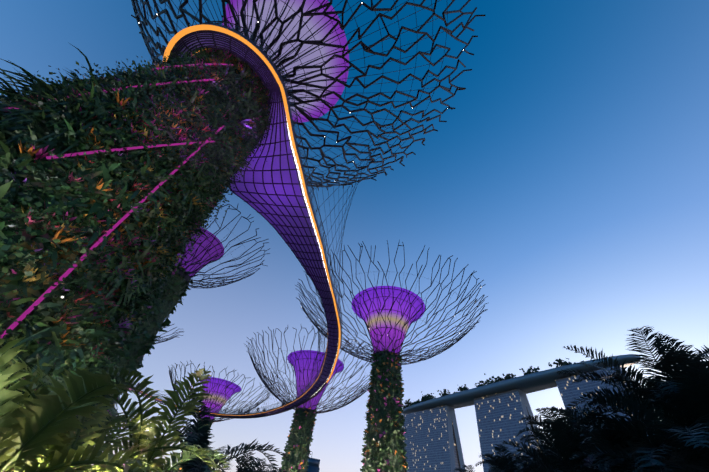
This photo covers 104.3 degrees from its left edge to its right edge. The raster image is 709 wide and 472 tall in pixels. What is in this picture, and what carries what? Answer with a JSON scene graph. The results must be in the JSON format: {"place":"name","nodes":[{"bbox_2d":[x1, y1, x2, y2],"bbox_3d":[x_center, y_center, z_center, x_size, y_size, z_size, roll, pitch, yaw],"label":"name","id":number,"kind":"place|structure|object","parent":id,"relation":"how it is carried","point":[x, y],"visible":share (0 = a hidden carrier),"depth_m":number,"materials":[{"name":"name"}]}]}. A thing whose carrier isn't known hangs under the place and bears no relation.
{"place":"outdoors","nodes":[
{"label":"outdoors","id":0,"kind":"place"},
{"bbox_2d":[0,38,284,471],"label":"supertree trunk","id":1,"kind":"object","parent":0,"point":[61,217],"depth_m":8.71,"materials":[{"name":"green plant"}]},
{"bbox_2d":[0,43,152,211],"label":"long supertree leaves","id":2,"kind":"object","parent":1,"relation":"attached to","point":[27,157],"visible":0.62,"depth_m":8.33,"materials":[{"name":"green plant"}]},
{"bbox_2d":[0,63,232,337],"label":"light strips","id":3,"kind":"object","parent":1,"relation":"attached to","point":[41,298],"visible":0.52,"depth_m":8.33,"materials":[{"name":"purple plastic"}]},
{"bbox_2d":[131,0,484,189],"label":"supertree canopy branches","id":4,"kind":"object","parent":1,"relation":"attached to","point":[145,22],"visible":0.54,"depth_m":26.10,"materials":[{"name":"black metal"}]},
{"bbox_2d":[154,124,394,413],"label":"suspension cables","id":5,"kind":"object","parent":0,"point":[323,323],"visible":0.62,"depth_m":41.33,"materials":[{"name":"grey metal"}]},
{"bbox_2d":[131,32,338,416],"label":"bridge underside","id":6,"kind":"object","parent":5,"relation":"hanging from","point":[276,176],"depth_m":25.10,"materials":[{"name":"purple metal"}]},
{"bbox_2d":[128,24,340,418],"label":"skyway soffit ribs","id":7,"kind":"object","parent":6,"relation":"attached to","point":[274,89],"visible":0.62,"depth_m":23.83,"materials":[{"name":"purple metal"}]},
{"bbox_2d":[134,21,341,413],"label":"skyway railings","id":8,"kind":"object","parent":6,"relation":"attached to","point":[240,31],"visible":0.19,"depth_m":23.39,"materials":[{"name":"metal"}]},
{"bbox_2d":[140,125,337,400],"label":"light strip","id":9,"kind":"object","parent":6,"relation":"attached to","point":[308,210],"visible":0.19,"depth_m":24.95,"materials":[{"name":"white plastic"}]},
{"bbox_2d":[140,24,340,415],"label":"bridge edge trim","id":10,"kind":"structure","parent":6,"relation":"attached to","point":[177,37],"depth_m":19.11,"materials":[{"name":"metal"}]},
{"bbox_2d":[222,0,348,121],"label":"tree canopy funnel","id":11,"kind":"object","parent":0,"point":[310,24],"depth_m":26.83,"materials":[{"name":"purple metal"}]},
{"bbox_2d":[307,452,319,471],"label":"skyline tower","id":12,"kind":"structure","parent":0,"point":[313,464],"depth_m":684.13,"materials":[{"name":"blue glass"}]},
{"bbox_2d":[403,366,647,471],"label":"hotel towers","id":13,"kind":"structure","parent":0,"point":[498,417],"depth_m":338.18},
{"bbox_2d":[447,367,631,471],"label":"tower side walls","id":14,"kind":"structure","parent":0,"point":[451,416],"depth_m":355.96,"materials":[{"name":"grey concrete"}]},
{"bbox_2d":[402,354,640,414],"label":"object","id":15,"kind":"structure","parent":14,"relation":"on","point":[536,381],"depth_m":327.52,"materials":[{"name":"blue"}]},
{"bbox_2d":[402,358,583,408],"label":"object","id":16,"kind":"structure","parent":15,"relation":"on","point":[487,382],"depth_m":358.38,"materials":[{"name":"green plant"}]},
{"label":"plaza paving","id":17,"kind":"structure","parent":0,"visible":0},
{"bbox_2d":[0,323,157,471],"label":"lit palm","id":18,"kind":"object","parent":17,"relation":"on","point":[26,435],"visible":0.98,"depth_m":3.44,"materials":[{"name":"green plant"}]},
{"bbox_2d":[0,356,222,471],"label":"lit palm","id":19,"kind":"object","parent":17,"relation":"on","point":[92,435],"visible":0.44,"depth_m":4.77,"materials":[{"name":"green plant"}]},
{"bbox_2d":[66,366,230,471],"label":"lit palm","id":20,"kind":"object","parent":17,"relation":"on","point":[141,436],"visible":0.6,"depth_m":5.53,"materials":[{"name":"green plant"}]},
{"bbox_2d":[99,204,269,429],"bbox_3d":[-22.810,9.539,28.837,19.274,27.478,19.121,8,-47,1],"label":"supertree","id":21,"kind":"object","parent":17,"relation":"on","point":[207,285],"depth_m":33.42},
{"bbox_2d":[68,271,190,449],"bbox_3d":[-23.199,11.866,26.473,5.903,20.492,6.081,8,-47,1],"label":"supertree trunk","id":22,"kind":"object","parent":21,"relation":"attached to","point":[167,306],"visible":0.21,"depth_m":28.50,"materials":[{"name":"green plant"}]},
{"bbox_2d":[178,269,190,286],"bbox_3d":[-22.170,4.973,33.710,3.920,0.800,3.920,8,-47,1],"label":"trunk collar","id":23,"kind":"object","parent":21,"relation":"attached to","point":[187,277],"visible":0.23,"depth_m":33.24,"materials":[{"name":"black metal"}]},
{"bbox_2d":[175,227,223,275],"bbox_3d":[-21.841,2.900,35.922,7.200,5.500,7.200,8,-47,1],"label":"supertree funnel","id":24,"kind":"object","parent":21,"relation":"attached to","point":[205,244],"depth_m":35.72,"materials":[{"name":"purple metal"}]},
{"bbox_2d":[107,393,290,471],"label":"dark palm","id":25,"kind":"object","parent":17,"relation":"on","point":[196,464],"visible":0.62,"depth_m":8.61,"materials":[{"name":"green plant"}]},
{"bbox_2d":[216,452,285,471],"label":"dark palm","id":26,"kind":"object","parent":17,"relation":"on","point":[254,465],"visible":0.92,"depth_m":14.23,"materials":[{"name":"green plant"}]},
{"bbox_2d":[245,325,372,471],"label":"supertree","id":27,"kind":"object","parent":17,"relation":"on","point":[362,390],"depth_m":74.93},
{"bbox_2d":[282,408,314,471],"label":"supertree trunk","id":28,"kind":"object","parent":27,"relation":"attached to","point":[295,459],"visible":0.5,"depth_m":70.23,"materials":[{"name":"green plant"}]},
{"bbox_2d":[299,407,314,414],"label":"trunk collar","id":29,"kind":"object","parent":27,"relation":"attached to","point":[306,409],"visible":0.19,"depth_m":75.28,"materials":[{"name":"metal"}]},
{"bbox_2d":[287,350,343,409],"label":"supertree funnel","id":30,"kind":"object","parent":27,"relation":"attached to","point":[302,362],"depth_m":80.95,"materials":[{"name":"purple metal"}]},
{"bbox_2d":[455,465,489,471],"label":"palm","id":31,"kind":"object","parent":17,"relation":"on","point":[465,470],"visible":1,"depth_m":34.99,"materials":[{"name":"green plant"}]},
{"bbox_2d":[475,451,526,471],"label":"palm","id":32,"kind":"object","parent":17,"relation":"on","point":[488,462],"visible":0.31,"depth_m":30.68,"materials":[{"name":"green plant"}]},
{"bbox_2d":[489,452,537,471],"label":"palm","id":33,"kind":"object","parent":17,"relation":"on","point":[522,464],"visible":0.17,"depth_m":22.71,"materials":[{"name":"green plant"}]},
{"bbox_2d":[479,444,548,471],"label":"palm","id":34,"kind":"object","parent":17,"relation":"on","point":[502,466],"visible":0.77,"depth_m":20.70,"materials":[{"name":"green plant"}]},
{"bbox_2d":[515,438,587,471],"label":"palm","id":35,"kind":"object","parent":17,"relation":"on","point":[530,468],"visible":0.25,"depth_m":17.72,"materials":[{"name":"green plant"}]},
{"bbox_2d":[502,415,605,471],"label":"palm","id":36,"kind":"object","parent":17,"relation":"on","point":[559,441],"visible":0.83,"depth_m":13.37,"materials":[{"name":"green plant"}]},
{"bbox_2d":[515,407,593,470],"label":"palm","id":37,"kind":"object","parent":17,"relation":"on","point":[545,423],"visible":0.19,"depth_m":19.98,"materials":[{"name":"green plant"}]},
{"bbox_2d":[549,406,695,471],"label":"palm","id":38,"kind":"object","parent":17,"relation":"on","point":[570,417],"visible":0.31,"depth_m":11.13,"materials":[{"name":"green plant"}]},
{"bbox_2d":[563,405,697,471],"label":"palm","id":39,"kind":"object","parent":17,"relation":"on","point":[600,462],"visible":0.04,"depth_m":11.29,"materials":[{"name":"green plant"}]},
{"bbox_2d":[557,326,708,470],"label":"palm","id":40,"kind":"object","parent":17,"relation":"on","point":[658,385],"visible":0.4,"depth_m":12.06,"materials":[{"name":"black plant"}]},
{"bbox_2d":[570,391,708,471],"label":"palm","id":41,"kind":"object","parent":17,"relation":"on","point":[647,456],"visible":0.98,"depth_m":8.24,"materials":[{"name":"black plant"}]},
{"bbox_2d":[572,360,708,471],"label":"palm","id":42,"kind":"object","parent":17,"relation":"on","point":[682,416],"visible":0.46,"depth_m":8.99,"materials":[{"name":"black plant"}]},
{"bbox_2d":[617,334,708,434],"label":"palm","id":43,"kind":"object","parent":17,"relation":"on","point":[676,345],"visible":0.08,"depth_m":14.85,"materials":[{"name":"green plant"}]},
{"label":"ground","id":44,"kind":"structure","parent":0,"visible":0},
{"bbox_2d":[155,324,183,343],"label":"supertree","id":45,"kind":"object","parent":44,"relation":"on","point":[167,339],"visible":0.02,"depth_m":99.04},
{"bbox_2d":[168,360,269,470],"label":"supertree","id":46,"kind":"object","parent":44,"relation":"on","point":[216,405],"depth_m":107.50},
{"bbox_2d":[174,419,211,471],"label":"supertree trunk","id":47,"kind":"object","parent":46,"relation":"attached to","point":[177,468],"visible":0.1,"depth_m":102.76,"materials":[{"name":"green plant"}]},
{"bbox_2d":[201,377,240,418],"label":"supertree funnel","id":48,"kind":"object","parent":46,"relation":"attached to","point":[219,389],"depth_m":111.35,"materials":[{"name":"purple metal"}]},
{"bbox_2d":[295,240,488,471],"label":"supertree","id":49,"kind":"object","parent":44,"relation":"on","point":[433,354],"depth_m":52.40},
{"bbox_2d":[363,354,404,471],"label":"supertree trunk","id":50,"kind":"object","parent":49,"relation":"attached to","point":[381,430],"visible":0.5,"depth_m":46.63,"materials":[{"name":"green plant"}]},
{"bbox_2d":[375,351,398,357],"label":"trunk collar","id":51,"kind":"object","parent":49,"relation":"attached to","point":[387,353],"visible":0.17,"depth_m":54.75,"materials":[{"name":"black metal"}]},
{"bbox_2d":[352,286,424,352],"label":"supertree funnel","id":52,"kind":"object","parent":49,"relation":"attached to","point":[388,305],"depth_m":59.58,"materials":[{"name":"purple metal"}]}
]}

